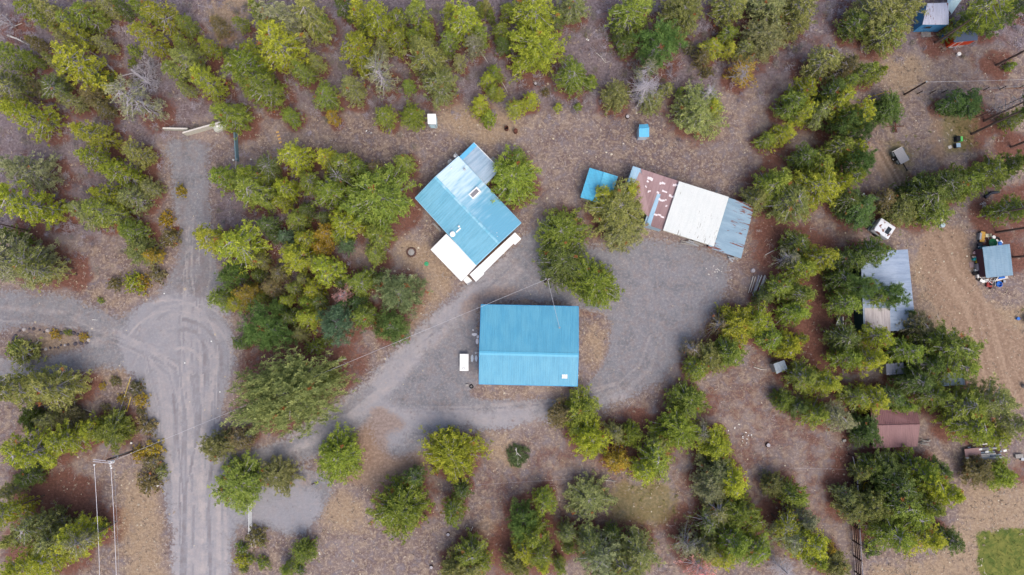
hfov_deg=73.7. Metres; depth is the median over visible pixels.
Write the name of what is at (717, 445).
broad pine
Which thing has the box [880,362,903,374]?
lean to
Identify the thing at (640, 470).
pine tree
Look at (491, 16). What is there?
sapling
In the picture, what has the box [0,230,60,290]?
pine tree
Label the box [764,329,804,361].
pine tree
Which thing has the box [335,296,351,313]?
pine tree
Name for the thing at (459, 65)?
pine tree
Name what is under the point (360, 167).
pine tree
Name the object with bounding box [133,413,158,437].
shrub
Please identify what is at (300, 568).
shrub
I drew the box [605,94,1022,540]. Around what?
weeds
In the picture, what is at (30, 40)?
pine tree
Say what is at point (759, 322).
pine tree
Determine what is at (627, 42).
pine tree
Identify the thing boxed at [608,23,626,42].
pine tree
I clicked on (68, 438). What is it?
pine tree
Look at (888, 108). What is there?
broad pine
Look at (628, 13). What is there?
pine tree
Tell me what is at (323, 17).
pine tree
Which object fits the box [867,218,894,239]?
camper shell
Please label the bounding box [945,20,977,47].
red shed
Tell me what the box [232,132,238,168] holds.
metal gate
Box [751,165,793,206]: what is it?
pine tree
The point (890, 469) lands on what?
broad pine
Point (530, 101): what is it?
pine tree
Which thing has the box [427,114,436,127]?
white shed
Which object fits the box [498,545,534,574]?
broad pine
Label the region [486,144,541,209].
broad pine
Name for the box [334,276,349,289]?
pine tree
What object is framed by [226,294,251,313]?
pine tree
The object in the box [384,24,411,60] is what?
pine tree
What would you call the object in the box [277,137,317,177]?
pine tree
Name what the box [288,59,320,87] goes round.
pine tree
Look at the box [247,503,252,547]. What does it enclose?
tube gate
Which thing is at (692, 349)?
pine tree
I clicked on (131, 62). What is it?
shrub
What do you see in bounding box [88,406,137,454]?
broad pine
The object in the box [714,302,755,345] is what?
broad pine
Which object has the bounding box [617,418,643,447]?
broad pine
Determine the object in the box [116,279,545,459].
service cable
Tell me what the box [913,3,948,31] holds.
blue cabin
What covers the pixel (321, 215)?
pine tree
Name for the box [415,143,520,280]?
house
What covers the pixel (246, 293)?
pine tree
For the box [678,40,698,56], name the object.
shrub
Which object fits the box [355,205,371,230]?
pine tree
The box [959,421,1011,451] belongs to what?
pine tree
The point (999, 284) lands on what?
round tub
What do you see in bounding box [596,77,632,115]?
broad pine
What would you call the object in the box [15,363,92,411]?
pine tree
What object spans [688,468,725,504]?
broad pine
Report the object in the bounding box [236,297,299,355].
ponderosa pine
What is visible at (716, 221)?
long shed
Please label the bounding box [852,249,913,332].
metal barn
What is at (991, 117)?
tall pine
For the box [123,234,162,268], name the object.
broad pine
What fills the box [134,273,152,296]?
shrub
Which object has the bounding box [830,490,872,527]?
broad pine
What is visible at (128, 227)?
pine tree
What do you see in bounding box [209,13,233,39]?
pine tree
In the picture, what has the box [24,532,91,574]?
pine tree
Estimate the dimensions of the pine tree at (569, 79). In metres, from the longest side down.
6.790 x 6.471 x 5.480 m
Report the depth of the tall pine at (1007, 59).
99.12 m
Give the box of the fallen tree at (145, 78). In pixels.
[90,51,160,98]
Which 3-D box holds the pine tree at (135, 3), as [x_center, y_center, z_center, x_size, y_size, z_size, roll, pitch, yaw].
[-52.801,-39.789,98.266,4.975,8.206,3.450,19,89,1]
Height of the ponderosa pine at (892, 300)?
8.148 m
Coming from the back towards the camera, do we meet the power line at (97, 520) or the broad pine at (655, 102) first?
the broad pine at (655, 102)
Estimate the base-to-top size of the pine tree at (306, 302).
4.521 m
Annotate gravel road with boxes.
[0,139,728,574]
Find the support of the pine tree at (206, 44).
on the ground at (746, 408)
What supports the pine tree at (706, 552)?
on the ground at (746, 408)
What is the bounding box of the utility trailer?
[891,147,909,170]
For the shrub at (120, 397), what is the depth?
98.78 m
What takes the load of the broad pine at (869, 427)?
on the ground at (746, 408)
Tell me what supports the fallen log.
on the ground at (746, 408)
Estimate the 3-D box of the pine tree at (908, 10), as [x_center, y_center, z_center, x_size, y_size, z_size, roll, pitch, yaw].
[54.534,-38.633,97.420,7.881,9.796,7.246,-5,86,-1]
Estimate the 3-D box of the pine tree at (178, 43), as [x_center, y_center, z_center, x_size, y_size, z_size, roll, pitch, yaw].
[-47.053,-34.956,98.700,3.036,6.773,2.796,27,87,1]
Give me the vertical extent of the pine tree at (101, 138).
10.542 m
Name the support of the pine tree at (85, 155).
on the ground at (746, 408)
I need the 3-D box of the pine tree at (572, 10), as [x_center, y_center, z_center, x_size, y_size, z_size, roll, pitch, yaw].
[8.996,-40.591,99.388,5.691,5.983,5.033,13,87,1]
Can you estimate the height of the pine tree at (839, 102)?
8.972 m
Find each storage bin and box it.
[953,143,960,147]
[954,136,960,141]
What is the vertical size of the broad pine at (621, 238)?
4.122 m
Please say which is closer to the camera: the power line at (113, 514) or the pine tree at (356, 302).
the power line at (113, 514)
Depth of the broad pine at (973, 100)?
98.70 m
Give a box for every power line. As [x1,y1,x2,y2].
[94,466,99,574]
[111,474,115,559]
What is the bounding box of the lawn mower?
[985,278,994,286]
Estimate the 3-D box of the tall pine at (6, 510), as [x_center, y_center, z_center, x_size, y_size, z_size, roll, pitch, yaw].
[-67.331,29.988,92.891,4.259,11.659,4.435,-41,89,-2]
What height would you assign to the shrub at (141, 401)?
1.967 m
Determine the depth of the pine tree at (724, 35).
99.03 m
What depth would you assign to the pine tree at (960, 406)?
92.29 m
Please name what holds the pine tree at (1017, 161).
on the ground at (746, 408)
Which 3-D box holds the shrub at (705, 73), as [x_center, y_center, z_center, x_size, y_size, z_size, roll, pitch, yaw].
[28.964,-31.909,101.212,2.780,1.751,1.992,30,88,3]
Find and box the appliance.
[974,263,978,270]
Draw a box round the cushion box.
[977,231,985,242]
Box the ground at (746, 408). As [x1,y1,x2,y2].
[0,0,1023,574]
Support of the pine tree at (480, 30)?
on the ground at (746, 408)
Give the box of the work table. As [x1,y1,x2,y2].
[460,354,468,370]
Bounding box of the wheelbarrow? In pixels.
[988,237,996,245]
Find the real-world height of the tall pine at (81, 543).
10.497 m
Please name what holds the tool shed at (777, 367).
on the ground at (746, 408)
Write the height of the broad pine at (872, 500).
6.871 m
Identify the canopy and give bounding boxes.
[947,0,960,15]
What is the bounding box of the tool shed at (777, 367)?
[769,360,787,373]
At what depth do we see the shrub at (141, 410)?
98.61 m
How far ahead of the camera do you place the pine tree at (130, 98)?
94.79 m
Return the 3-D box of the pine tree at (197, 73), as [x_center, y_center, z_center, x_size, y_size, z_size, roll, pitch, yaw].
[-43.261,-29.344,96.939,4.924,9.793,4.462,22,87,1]
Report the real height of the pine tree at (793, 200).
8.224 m
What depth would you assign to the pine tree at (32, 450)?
91.80 m
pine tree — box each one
[0,41,35,75]
[0,92,33,115]
[0,99,68,145]
[0,150,63,200]
[0,178,72,229]
[0,224,37,246]
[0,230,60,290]
[0,366,58,409]
[0,424,73,471]
[0,479,30,501]
[0,494,40,523]
[0,511,53,552]
[0,540,69,574]
[1,66,40,102]
[11,249,75,292]
[12,0,59,35]
[13,461,49,489]
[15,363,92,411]
[22,53,49,69]
[23,501,76,539]
[24,34,51,53]
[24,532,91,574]
[27,79,50,99]
[31,405,63,430]
[31,514,91,559]
[32,0,78,31]
[40,50,71,74]
[43,72,75,99]
[44,418,97,457]
[48,510,110,560]
[49,27,82,48]
[49,38,118,98]
[54,9,90,40]
[54,91,90,114]
[59,20,100,52]
[63,197,116,231]
[66,119,121,155]
[68,0,110,35]
[73,145,123,173]
[76,409,108,442]
[81,195,135,232]
[85,0,114,25]
[88,183,134,216]
[88,518,112,537]
[89,98,122,120]
[91,34,120,56]
[92,72,119,95]
[96,0,126,21]
[97,158,150,191]
[101,73,169,121]
[111,0,137,22]
[116,184,157,216]
[116,217,156,243]
[121,135,160,170]
[126,20,172,58]
[127,0,166,28]
[139,177,167,198]
[140,0,188,39]
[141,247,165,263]
[161,58,188,83]
[168,46,210,87]
[172,31,200,56]
[175,13,202,42]
[176,80,200,97]
[189,62,233,102]
[192,222,237,258]
[196,35,225,61]
[206,284,235,312]
[208,164,238,197]
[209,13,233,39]
[209,101,256,140]
[213,219,272,274]
[220,54,272,97]
[221,45,234,60]
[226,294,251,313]
[226,424,261,451]
[228,48,280,95]
[228,172,285,216]
[230,279,262,305]
[231,14,251,35]
[231,334,251,349]
[234,161,277,191]
[235,37,273,76]
[242,68,288,112]
[246,16,318,74]
[247,0,264,28]
[249,251,274,272]
[250,268,270,282]
[251,0,309,53]
[255,215,282,234]
[256,290,273,305]
[260,274,287,299]
[262,163,282,182]
[265,229,283,245]
[269,264,293,282]
[271,194,296,213]
[273,177,303,203]
[275,227,294,246]
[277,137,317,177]
[278,240,319,278]
[278,294,298,306]
[278,305,302,328]
[278,557,299,574]
[279,106,305,130]
[284,279,303,298]
[286,203,313,239]
[288,0,336,46]
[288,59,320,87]
[292,326,311,341]
[293,303,325,334]
[294,229,318,252]
[296,271,314,284]
[297,202,319,221]
[298,168,324,196]
[298,292,316,310]
[302,278,328,301]
[305,253,320,270]
[307,52,330,73]
[308,8,334,44]
[310,239,333,258]
[310,253,350,288]
[311,175,354,213]
[311,294,329,310]
[312,77,343,111]
[313,222,335,250]
[314,211,331,225]
[315,146,336,175]
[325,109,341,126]
[328,205,368,244]
[330,151,364,180]
[331,283,353,311]
[333,0,355,24]
[333,232,346,245]
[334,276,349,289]
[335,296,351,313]
[339,30,379,79]
[339,74,369,108]
[344,266,375,299]
[347,0,373,36]
[347,158,369,179]
[348,294,369,309]
[349,297,380,329]
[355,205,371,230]
[357,15,375,38]
[361,49,401,100]
[363,0,400,46]
[364,242,389,266]
[365,159,383,175]
[366,223,396,248]
[370,267,389,290]
[371,38,393,60]
[373,104,398,134]
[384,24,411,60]
[387,6,409,36]
[393,154,419,176]
[400,34,451,83]
[401,78,419,97]
[402,464,429,486]
[405,0,438,35]
[405,28,420,47]
[419,66,459,110]
[420,21,436,44]
[439,2,456,32]
[439,29,461,58]
[440,495,469,529]
[443,0,485,48]
[451,477,474,502]
[452,53,467,73]
[454,527,489,566]
[460,550,485,574]
[464,33,484,62]
[465,93,489,119]
[470,550,494,573]
[474,23,489,54]
[475,1,484,19]
[477,70,496,90]
[478,0,493,20]
[483,63,505,85]
[484,83,498,101]
[491,20,512,45]
[493,86,506,102]
[495,36,513,57]
[499,1,515,24]
[505,0,560,34]
[505,96,526,123]
[508,146,526,164]
[510,536,537,566]
[516,509,552,552]
[522,91,540,112]
[527,484,557,516]
[529,530,555,567]
[534,555,552,574]
[544,7,566,32]
[548,54,595,100]
[550,552,567,574]
[554,516,577,545]
[556,0,592,24]
[560,538,577,554]
[572,522,626,574]
[573,521,604,561]
[583,74,597,89]
[585,184,613,206]
[598,537,645,574]
[600,442,631,474]
[601,419,624,444]
[602,519,623,542]
[604,0,655,51]
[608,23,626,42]
[613,524,665,573]
[614,34,637,61]
[615,178,639,202]
[625,455,656,486]
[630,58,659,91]
[633,437,675,483]
[644,431,668,450]
[666,518,704,560]
[673,552,716,574]
[678,337,701,357]
[681,353,709,382]
[683,502,724,538]
[684,527,718,566]
[690,48,710,69]
[691,418,711,443]
[695,483,732,527]
[697,37,724,64]
[699,308,730,338]
[701,517,753,566]
[704,455,751,500]
[704,537,737,572]
[708,0,747,27]
[709,95,721,116]
[711,25,741,51]
[712,331,749,370]
[714,40,738,63]
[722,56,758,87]
[732,38,758,59]
[733,184,768,218]
[740,527,773,567]
[741,300,773,338]
[743,501,768,536]
[749,282,774,309]
[750,130,776,152]
[750,323,784,354]
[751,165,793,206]
[759,514,807,557]
[760,178,814,226]
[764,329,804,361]
[765,271,795,304]
[767,122,797,152]
[770,84,810,122]
[771,245,801,268]
[772,475,809,509]
[773,299,812,329]
[774,228,813,256]
[775,0,817,32]
[775,253,819,283]
[775,278,818,307]
[776,11,810,47]
[777,503,820,533]
[777,513,831,566]
[778,76,818,105]
[781,355,820,397]
[783,141,819,174]
[784,100,818,129]
[785,393,810,420]
[790,163,840,217]
[790,330,808,344]
[790,548,828,572]
[793,361,843,401]
[795,395,832,430]
[798,151,836,176]
[799,41,847,83]
[800,241,840,276]
[802,96,835,130]
[811,75,847,113]
[813,135,857,166]
[815,79,856,122]
[816,398,860,432]
[818,319,862,354]
[820,265,858,292]
[820,343,865,378]
[821,240,866,274]
[821,287,864,320]
[823,166,854,207]
[824,52,859,88]
[826,481,857,506]
[826,539,835,553]
[827,74,859,97]
[827,95,876,132]
[830,189,865,215]
[832,8,869,43]
[833,0,903,46]
[834,382,869,410]
[836,166,866,190]
[837,138,871,163]
[843,342,890,377]
[844,60,879,90]
[844,458,870,483]
[847,429,869,447]
[849,235,895,271]
[851,450,882,475]
[852,380,891,415]
[855,323,895,351]
[857,11,909,59]
[860,64,888,88]
[860,514,918,553]
[862,188,900,215]
[865,289,887,309]
[865,464,924,501]
[871,0,928,47]
[872,382,905,406]
[872,480,925,527]
[882,335,926,368]
[884,170,954,224]
[885,494,935,541]
[887,365,938,396]
[887,443,939,489]
[887,518,949,558]
[888,394,917,414]
[889,175,935,202]
[892,309,936,340]
[892,325,950,352]
[894,343,947,381]
[904,380,955,414]
[905,309,917,315]
[905,460,953,500]
[911,201,954,231]
[913,453,953,480]
[914,168,965,208]
[914,487,946,518]
[915,319,987,372]
[916,470,965,508]
[926,353,982,387]
[927,380,989,430]
[930,410,1002,446]
[931,169,985,203]
[931,522,964,555]
[934,91,965,115]
[937,20,967,43]
[944,0,1016,35]
[947,152,1011,206]
[952,371,1022,424]
[955,8,995,36]
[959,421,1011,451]
[972,149,1023,190]
[976,159,1012,186]
[977,192,1023,227]
[980,0,1023,38]
[986,406,1023,441]
[995,106,1023,136]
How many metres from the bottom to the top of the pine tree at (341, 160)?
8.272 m
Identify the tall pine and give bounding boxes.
[0,67,46,103]
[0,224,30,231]
[0,494,44,531]
[4,242,73,278]
[10,510,61,546]
[16,254,77,283]
[38,72,82,103]
[55,522,115,559]
[253,150,281,184]
[323,162,354,187]
[770,509,802,543]
[934,0,1014,43]
[970,85,1023,134]
[982,207,1023,216]
[983,101,1023,121]
[995,50,1023,65]
[995,227,1023,233]
[1010,141,1023,147]
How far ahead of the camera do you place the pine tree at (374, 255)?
97.50 m
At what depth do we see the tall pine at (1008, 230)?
97.82 m
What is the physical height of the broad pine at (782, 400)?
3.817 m
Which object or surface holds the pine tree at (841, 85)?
on the ground at (746, 408)
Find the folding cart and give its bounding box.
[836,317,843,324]
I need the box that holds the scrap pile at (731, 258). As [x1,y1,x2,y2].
[728,256,737,261]
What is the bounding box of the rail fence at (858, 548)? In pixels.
[848,453,862,574]
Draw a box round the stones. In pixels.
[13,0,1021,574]
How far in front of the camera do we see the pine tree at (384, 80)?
96.65 m
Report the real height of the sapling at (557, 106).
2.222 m
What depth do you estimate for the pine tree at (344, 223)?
95.51 m
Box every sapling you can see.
[126,43,144,59]
[479,109,496,130]
[486,9,495,25]
[553,102,562,113]
[573,102,582,112]
[658,82,674,98]
[675,86,683,95]
[1003,60,1016,71]
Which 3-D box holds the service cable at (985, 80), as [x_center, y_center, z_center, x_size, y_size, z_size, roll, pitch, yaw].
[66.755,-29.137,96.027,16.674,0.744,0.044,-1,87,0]
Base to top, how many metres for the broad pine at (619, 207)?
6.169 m
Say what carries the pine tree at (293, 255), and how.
on the ground at (746, 408)
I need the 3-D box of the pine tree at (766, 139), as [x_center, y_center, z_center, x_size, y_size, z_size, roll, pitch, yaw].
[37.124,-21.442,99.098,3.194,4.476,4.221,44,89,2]
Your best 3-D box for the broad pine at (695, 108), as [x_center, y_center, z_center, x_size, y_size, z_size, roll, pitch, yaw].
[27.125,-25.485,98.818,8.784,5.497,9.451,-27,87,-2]
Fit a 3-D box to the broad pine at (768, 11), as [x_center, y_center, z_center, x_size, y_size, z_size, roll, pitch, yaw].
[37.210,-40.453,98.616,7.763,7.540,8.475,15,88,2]
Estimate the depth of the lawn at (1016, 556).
98.12 m
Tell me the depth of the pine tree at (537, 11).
95.72 m
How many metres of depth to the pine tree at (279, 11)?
93.46 m
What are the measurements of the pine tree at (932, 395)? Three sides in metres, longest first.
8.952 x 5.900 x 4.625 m
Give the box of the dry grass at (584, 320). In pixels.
[0,0,1023,574]
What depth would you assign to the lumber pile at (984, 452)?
98.42 m
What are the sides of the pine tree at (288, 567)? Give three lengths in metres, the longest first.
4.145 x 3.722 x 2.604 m
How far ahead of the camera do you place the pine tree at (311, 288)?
96.49 m
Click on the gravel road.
(420, 379)
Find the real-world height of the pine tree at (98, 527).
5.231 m
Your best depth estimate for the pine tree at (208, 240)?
93.13 m
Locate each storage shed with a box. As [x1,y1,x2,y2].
[581,168,617,203]
[974,244,1012,277]
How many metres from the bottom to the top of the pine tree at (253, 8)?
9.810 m
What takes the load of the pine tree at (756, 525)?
on the ground at (746, 408)
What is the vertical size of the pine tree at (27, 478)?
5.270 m
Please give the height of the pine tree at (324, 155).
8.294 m
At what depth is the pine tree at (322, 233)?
96.90 m
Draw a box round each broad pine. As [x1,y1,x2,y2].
[17,404,47,432]
[54,402,91,430]
[77,80,109,106]
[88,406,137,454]
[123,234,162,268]
[196,426,238,463]
[207,448,268,515]
[259,454,305,496]
[288,536,318,566]
[314,421,365,486]
[336,161,421,252]
[336,237,355,257]
[365,470,435,544]
[398,99,426,132]
[417,424,493,484]
[438,541,466,574]
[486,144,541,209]
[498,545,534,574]
[503,19,570,84]
[531,236,589,293]
[533,206,594,257]
[542,395,574,430]
[560,384,602,437]
[562,469,618,521]
[563,252,624,310]
[564,413,613,461]
[581,177,645,242]
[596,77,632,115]
[600,211,649,253]
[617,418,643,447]
[637,87,663,117]
[644,404,704,453]
[658,0,705,40]
[662,378,711,420]
[666,78,728,143]
[687,338,726,375]
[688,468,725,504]
[691,450,731,490]
[693,423,735,461]
[713,492,761,529]
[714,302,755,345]
[731,19,792,65]
[745,0,787,33]
[758,469,786,498]
[766,387,795,413]
[820,548,851,574]
[830,187,878,232]
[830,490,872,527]
[846,410,883,451]
[850,480,898,526]
[859,447,905,490]
[865,88,905,131]
[874,188,916,235]
[946,87,984,122]
[957,454,995,489]
[974,453,1019,492]
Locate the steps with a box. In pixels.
[463,276,471,284]
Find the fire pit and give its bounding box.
[406,247,415,256]
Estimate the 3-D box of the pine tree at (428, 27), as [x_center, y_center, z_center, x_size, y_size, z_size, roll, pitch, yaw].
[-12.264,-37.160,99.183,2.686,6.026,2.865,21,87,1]
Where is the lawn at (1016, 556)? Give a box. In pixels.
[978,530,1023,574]
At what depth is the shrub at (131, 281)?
98.73 m
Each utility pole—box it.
[93,450,134,468]
[903,81,927,94]
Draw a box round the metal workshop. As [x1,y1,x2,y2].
[475,304,578,386]
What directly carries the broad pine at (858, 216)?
on the ground at (746, 408)
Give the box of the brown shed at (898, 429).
[863,408,919,447]
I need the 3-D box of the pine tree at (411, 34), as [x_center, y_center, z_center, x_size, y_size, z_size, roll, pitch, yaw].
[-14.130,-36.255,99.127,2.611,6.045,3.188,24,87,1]
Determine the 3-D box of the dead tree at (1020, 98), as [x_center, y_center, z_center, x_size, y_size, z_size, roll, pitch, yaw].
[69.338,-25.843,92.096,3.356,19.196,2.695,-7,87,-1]
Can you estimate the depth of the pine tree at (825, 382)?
94.33 m
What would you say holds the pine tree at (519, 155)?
on the ground at (746, 408)
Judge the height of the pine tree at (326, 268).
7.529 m
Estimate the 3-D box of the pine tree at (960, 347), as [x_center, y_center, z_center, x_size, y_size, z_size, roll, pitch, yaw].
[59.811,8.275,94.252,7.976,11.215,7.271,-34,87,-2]
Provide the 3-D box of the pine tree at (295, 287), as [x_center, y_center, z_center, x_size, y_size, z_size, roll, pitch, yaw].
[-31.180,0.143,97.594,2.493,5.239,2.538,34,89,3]
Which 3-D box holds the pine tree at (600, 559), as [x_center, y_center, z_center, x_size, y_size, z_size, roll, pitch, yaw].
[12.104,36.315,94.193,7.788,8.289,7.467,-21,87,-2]
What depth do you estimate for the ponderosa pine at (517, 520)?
93.43 m
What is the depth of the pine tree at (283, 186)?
96.30 m
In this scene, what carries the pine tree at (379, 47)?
on the ground at (746, 408)
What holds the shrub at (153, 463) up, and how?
on the ground at (746, 408)
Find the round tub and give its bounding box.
[996,281,1002,286]
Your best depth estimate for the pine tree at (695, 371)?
95.92 m
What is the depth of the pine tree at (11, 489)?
95.81 m
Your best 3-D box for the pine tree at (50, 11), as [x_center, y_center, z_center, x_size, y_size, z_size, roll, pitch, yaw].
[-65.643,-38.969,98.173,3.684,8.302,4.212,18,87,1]
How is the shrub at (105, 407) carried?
on the ground at (746, 408)
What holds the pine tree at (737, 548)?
on the ground at (746, 408)
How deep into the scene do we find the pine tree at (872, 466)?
95.45 m
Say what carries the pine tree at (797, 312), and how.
on the ground at (746, 408)
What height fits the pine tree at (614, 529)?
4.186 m
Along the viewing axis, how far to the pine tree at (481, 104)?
98.63 m
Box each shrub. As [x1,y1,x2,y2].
[4,336,23,357]
[6,337,47,371]
[49,329,62,340]
[63,328,71,336]
[78,332,89,341]
[98,380,105,390]
[100,402,111,411]
[105,273,125,292]
[109,375,122,386]
[116,394,128,403]
[122,268,151,295]
[126,76,141,88]
[126,379,145,398]
[127,55,138,68]
[130,443,147,463]
[133,389,151,407]
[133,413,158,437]
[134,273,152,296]
[135,470,166,497]
[136,406,147,415]
[139,450,164,472]
[141,438,166,457]
[148,264,168,285]
[155,461,169,479]
[158,209,176,230]
[158,229,182,248]
[175,182,187,197]
[232,553,250,568]
[234,540,249,554]
[238,565,249,573]
[244,523,267,551]
[246,552,255,564]
[254,554,272,570]
[257,535,268,549]
[294,561,306,574]
[303,336,327,356]
[319,335,332,347]
[540,87,551,96]
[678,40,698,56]
[698,65,714,78]
[863,539,881,558]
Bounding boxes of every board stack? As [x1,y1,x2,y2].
[680,240,703,246]
[918,439,930,445]
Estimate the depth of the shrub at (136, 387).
98.39 m
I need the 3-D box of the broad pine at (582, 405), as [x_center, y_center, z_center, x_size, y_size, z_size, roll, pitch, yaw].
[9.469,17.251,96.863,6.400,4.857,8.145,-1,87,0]
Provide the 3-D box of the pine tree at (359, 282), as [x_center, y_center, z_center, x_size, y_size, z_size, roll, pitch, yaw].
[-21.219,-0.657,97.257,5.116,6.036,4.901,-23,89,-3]
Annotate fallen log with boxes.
[7,34,28,44]
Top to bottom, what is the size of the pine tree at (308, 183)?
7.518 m
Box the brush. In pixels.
[0,0,1023,325]
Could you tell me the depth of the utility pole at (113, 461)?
92.88 m
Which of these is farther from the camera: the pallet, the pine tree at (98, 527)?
the pallet
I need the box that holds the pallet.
[921,32,930,36]
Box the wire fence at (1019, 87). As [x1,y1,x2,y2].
[917,86,1023,93]
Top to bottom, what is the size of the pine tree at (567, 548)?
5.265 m
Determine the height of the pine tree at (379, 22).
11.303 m
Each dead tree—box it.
[0,13,17,29]
[626,69,662,112]
[700,84,719,104]
[765,555,801,574]
[977,91,1023,116]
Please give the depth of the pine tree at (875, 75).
97.86 m
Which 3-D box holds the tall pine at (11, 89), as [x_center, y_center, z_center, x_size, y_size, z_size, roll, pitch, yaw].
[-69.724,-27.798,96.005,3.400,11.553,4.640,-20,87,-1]
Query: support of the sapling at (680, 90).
on the ground at (746, 408)
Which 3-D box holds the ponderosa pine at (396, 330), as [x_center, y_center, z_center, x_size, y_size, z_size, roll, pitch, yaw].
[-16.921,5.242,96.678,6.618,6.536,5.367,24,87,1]
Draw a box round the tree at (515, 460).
[506,443,529,467]
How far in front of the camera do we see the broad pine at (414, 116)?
98.85 m
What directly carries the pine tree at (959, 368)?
on the ground at (746, 408)
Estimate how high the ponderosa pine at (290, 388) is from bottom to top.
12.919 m
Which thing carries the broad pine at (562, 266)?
on the ground at (746, 408)
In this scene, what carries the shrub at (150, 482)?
on the ground at (746, 408)
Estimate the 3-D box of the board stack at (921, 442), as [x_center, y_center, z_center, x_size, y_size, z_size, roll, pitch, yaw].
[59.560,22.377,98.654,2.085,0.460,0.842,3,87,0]
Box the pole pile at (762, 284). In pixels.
[748,275,766,295]
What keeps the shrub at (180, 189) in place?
on the ground at (746, 408)
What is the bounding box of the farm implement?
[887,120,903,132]
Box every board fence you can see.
[162,127,189,130]
[182,121,219,135]
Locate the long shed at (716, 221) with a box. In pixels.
[626,166,752,257]
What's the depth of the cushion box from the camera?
100.00 m
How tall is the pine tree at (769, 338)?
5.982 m
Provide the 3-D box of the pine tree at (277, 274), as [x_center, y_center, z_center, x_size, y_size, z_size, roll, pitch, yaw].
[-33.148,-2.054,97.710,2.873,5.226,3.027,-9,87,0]
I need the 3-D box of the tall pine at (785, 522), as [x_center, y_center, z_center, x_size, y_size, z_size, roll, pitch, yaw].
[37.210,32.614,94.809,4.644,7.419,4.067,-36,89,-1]
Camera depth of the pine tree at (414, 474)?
95.45 m
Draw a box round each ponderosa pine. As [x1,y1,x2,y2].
[214,261,253,292]
[219,346,361,441]
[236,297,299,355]
[266,296,290,317]
[316,301,366,347]
[319,366,341,388]
[371,305,411,347]
[372,269,433,319]
[505,496,541,548]
[629,16,688,78]
[818,103,870,138]
[829,272,879,300]
[832,146,877,180]
[840,116,875,143]
[871,281,912,311]
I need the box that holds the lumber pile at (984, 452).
[964,443,1006,459]
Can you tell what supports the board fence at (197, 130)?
on the ground at (746, 408)
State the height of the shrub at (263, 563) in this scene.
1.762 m
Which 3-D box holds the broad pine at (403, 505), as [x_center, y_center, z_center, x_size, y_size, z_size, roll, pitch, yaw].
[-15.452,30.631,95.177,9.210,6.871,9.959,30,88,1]
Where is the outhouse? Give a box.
[637,124,648,139]
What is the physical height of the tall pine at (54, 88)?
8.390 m
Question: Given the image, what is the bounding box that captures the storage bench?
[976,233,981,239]
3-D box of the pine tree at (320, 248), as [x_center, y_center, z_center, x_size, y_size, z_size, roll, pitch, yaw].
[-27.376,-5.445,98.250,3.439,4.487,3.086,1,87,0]
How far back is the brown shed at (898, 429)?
96.36 m
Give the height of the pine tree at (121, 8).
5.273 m
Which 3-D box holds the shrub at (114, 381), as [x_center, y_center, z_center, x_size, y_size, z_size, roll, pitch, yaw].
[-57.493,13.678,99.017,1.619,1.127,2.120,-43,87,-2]
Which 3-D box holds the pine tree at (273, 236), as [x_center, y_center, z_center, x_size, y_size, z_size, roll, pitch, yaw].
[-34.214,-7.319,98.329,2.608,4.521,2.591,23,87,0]
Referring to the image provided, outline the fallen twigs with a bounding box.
[2,0,1020,574]
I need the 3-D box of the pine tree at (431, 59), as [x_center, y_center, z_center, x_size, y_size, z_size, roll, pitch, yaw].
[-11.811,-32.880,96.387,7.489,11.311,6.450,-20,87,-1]
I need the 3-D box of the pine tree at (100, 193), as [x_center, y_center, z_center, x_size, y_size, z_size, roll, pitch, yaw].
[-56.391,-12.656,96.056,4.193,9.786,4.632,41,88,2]
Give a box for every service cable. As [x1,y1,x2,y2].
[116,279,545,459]
[942,79,1023,81]
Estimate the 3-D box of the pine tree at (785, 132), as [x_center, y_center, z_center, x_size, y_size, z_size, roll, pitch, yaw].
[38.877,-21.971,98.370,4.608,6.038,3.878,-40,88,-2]
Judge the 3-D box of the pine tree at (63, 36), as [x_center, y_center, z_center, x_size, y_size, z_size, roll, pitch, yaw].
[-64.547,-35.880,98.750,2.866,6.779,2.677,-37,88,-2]
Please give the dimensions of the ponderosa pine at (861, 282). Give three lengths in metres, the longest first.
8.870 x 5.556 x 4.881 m
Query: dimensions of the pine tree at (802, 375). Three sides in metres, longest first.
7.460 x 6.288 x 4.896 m
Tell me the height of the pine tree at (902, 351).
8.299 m
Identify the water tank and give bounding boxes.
[213,124,225,132]
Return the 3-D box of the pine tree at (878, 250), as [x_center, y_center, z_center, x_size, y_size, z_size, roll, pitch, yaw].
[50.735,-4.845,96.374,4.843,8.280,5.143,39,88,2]
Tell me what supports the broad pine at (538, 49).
on the ground at (746, 408)
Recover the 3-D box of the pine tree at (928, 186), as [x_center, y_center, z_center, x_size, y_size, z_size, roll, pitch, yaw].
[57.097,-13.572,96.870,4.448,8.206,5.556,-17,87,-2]
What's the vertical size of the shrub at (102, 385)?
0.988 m
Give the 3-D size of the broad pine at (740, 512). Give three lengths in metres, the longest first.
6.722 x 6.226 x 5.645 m
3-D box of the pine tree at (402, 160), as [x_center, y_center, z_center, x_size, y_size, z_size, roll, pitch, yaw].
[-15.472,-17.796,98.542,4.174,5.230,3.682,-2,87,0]
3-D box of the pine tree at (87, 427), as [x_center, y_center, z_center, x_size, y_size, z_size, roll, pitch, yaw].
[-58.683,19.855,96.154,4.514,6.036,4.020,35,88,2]
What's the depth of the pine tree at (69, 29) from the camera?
97.01 m
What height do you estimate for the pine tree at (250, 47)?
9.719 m

